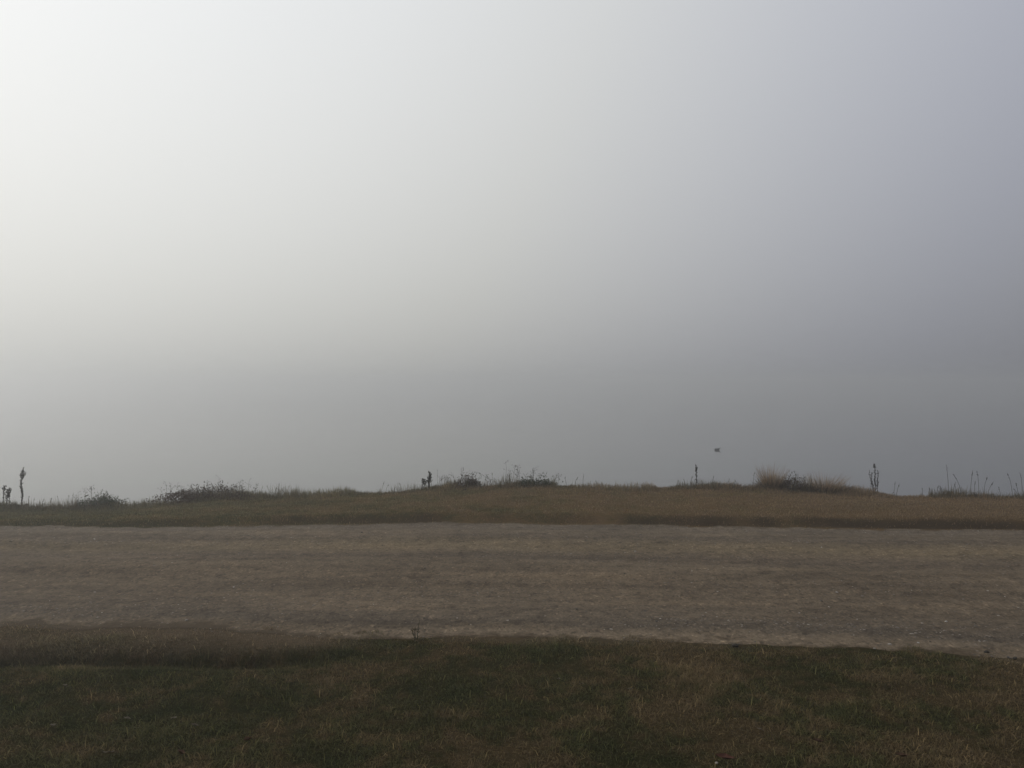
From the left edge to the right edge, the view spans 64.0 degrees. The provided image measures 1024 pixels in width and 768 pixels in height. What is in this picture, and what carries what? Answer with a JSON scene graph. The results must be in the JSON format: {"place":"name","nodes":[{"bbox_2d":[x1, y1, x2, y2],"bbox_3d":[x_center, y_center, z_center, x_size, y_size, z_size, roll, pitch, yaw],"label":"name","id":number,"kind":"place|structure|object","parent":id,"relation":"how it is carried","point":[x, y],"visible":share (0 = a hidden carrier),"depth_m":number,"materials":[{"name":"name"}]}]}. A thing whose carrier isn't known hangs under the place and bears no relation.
{"place":"outdoors","nodes":[
{"label":"outdoors","id":0,"kind":"place"},
{"bbox_2d":[0,521,1023,658],"bbox_3d":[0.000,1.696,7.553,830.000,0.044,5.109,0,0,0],"label":"gravel road","id":1,"kind":"structure","parent":0,"point":[399,551],"depth_m":7.00,"materials":[{"name":"grey gravel"}]},
{"bbox_2d":[0,391,1023,506],"bbox_3d":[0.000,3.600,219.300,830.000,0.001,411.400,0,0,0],"label":"lake water","id":2,"kind":"structure","parent":0,"point":[135,446],"depth_m":53.16,"materials":[{"name":"grey liquid"}]},
{"bbox_2d":[0,486,1023,767],"bbox_3d":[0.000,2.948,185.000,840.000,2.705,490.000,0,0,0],"label":"ground","id":3,"kind":"structure","parent":0,"point":[694,520],"depth_m":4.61,"materials":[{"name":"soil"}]},
{"bbox_2d":[2,485,11,505],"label":"forked weed","id":4,"kind":"object","parent":3,"relation":"on","point":[8,492],"visible":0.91,"depth_m":12.99,"materials":[{"name":"grey plant"}]},
{"bbox_2d":[16,467,27,506],"bbox_3d":[-7.773,1.645,12.991,0.189,0.667,0.176,0,0,26],"label":"seed spike weed","id":5,"kind":"object","parent":3,"relation":"on","point":[22,473],"visible":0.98,"depth_m":12.99,"materials":[{"name":"grey plant"}]},
{"bbox_2d":[69,485,129,509],"bbox_3d":[-6.542,1.801,13.017,1.033,0.399,0.692,0,0,0],"label":"leafy bush","id":6,"kind":"object","parent":3,"relation":"on","point":[101,499],"visible":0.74,"depth_m":12.97,"materials":[{"name":"green plant"}]},
{"bbox_2d":[146,475,257,503],"bbox_3d":[-4.800,1.645,13.004,2.012,0.404,1.456,0,0,0],"label":"bramble bush","id":7,"kind":"object","parent":3,"relation":"on","point":[188,494],"visible":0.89,"depth_m":12.86,"materials":[{"name":"green plant"}]},
{"bbox_2d":[410,619,422,640],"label":"green weed","id":8,"kind":"object","parent":3,"relation":"on","point":[415,635],"visible":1,"depth_m":5.43,"materials":[{"name":"green plant"}]},
{"bbox_2d":[421,478,427,489],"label":"curly weed","id":9,"kind":"object","parent":3,"relation":"on","point":[423,480],"visible":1,"depth_m":12.94,"materials":[{"name":"plant"}]},
{"bbox_2d":[427,471,431,487],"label":"spiky weed","id":10,"kind":"object","parent":3,"relation":"on","point":[429,477],"visible":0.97,"depth_m":13.04,"materials":[{"name":"grey plant"}]},
{"bbox_2d":[440,467,491,487],"bbox_3d":[-0.741,1.489,13.006,0.852,0.344,0.429,0,0,0],"label":"round bush","id":11,"kind":"object","parent":3,"relation":"on","point":[471,481],"visible":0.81,"depth_m":12.97,"materials":[{"name":"green plant"}]},
{"bbox_2d":[0,472,1023,510],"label":"crest grass","id":12,"kind":"structure","parent":3,"relation":"on","point":[54,504],"depth_m":12.80,"materials":[{"name":"plant"}]},
{"bbox_2d":[504,462,562,487],"bbox_3d":[0.316,1.432,13.033,1.064,0.443,0.745,0,0,0],"label":"green weed patch","id":13,"kind":"object","parent":3,"relation":"on","point":[538,481],"visible":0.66,"depth_m":12.97,"materials":[{"name":"green plant"}]},
{"bbox_2d":[715,753,734,758],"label":"fallen leaf","id":14,"kind":"object","parent":3,"relation":"on","point":[724,755],"visible":1,"depth_m":3.69,"materials":[{"name":"brown plant"}]},
{"bbox_2d":[692,479,759,489],"bbox_3d":[3.407,1.581,13.001,1.122,0.191,0.716,0,0,0],"label":"dry tussock","id":15,"kind":"object","parent":3,"relation":"on","point":[735,485],"visible":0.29,"depth_m":12.94,"materials":[{"name":"plant"}]},
{"bbox_2d":[747,461,792,489],"bbox_3d":[4.132,1.429,12.981,0.784,0.507,0.711,0,0,-36],"label":"dry tussock","id":16,"kind":"object","parent":3,"relation":"on","point":[770,475],"visible":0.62,"depth_m":12.94,"materials":[{"name":"plant"}]},
{"bbox_2d":[777,471,818,491],"bbox_3d":[4.457,1.544,12.968,0.913,0.349,0.645,0,0,0],"label":"dead bramble","id":17,"kind":"object","parent":3,"relation":"on","point":[800,484],"visible":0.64,"depth_m":12.91,"materials":[{"name":"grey plant"}]},
{"bbox_2d":[796,470,855,493],"bbox_3d":[4.950,1.514,12.973,1.167,0.445,0.890,0,0,0],"label":"dry tussock","id":18,"kind":"object","parent":3,"relation":"on","point":[829,486],"visible":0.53,"depth_m":12.91,"materials":[{"name":"plant"}]},
{"bbox_2d":[869,464,883,493],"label":"seedhead weed","id":19,"kind":"object","parent":3,"relation":"on","point":[874,466],"visible":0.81,"depth_m":13.00,"materials":[{"name":"grey plant"}]},
{"bbox_2d":[895,752,907,756],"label":"fallen leaf","id":20,"kind":"object","parent":3,"relation":"on","point":[901,754],"visible":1,"depth_m":3.68,"materials":[{"name":"brown plant"}]},
{"bbox_2d":[941,488,967,496],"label":"grass tuft","id":21,"kind":"object","parent":3,"relation":"on","point":[953,493],"visible":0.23,"depth_m":12.99,"materials":[{"name":"brown plant"}]},
{"bbox_2d":[970,471,991,491],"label":"grass stalk","id":22,"kind":"object","parent":3,"relation":"on","point":[978,483],"depth_m":13.02,"materials":[{"name":"brown plant"}]},
{"bbox_2d":[998,472,1022,496],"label":"grass stalk","id":23,"kind":"object","parent":3,"relation":"on","point":[1011,486],"depth_m":12.99,"materials":[{"name":"brown plant"}]},
{"bbox_2d":[0,479,1023,531],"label":"bank grass","id":24,"kind":"structure","parent":0,"point":[326,494],"depth_m":11.47,"materials":[{"name":"brown plant"}]},
{"bbox_2d":[0,0,1023,390],"label":"sky","id":25,"kind":"structure","parent":0,"point":[196,195],"materials":[{"name":"grey"}]}
]}

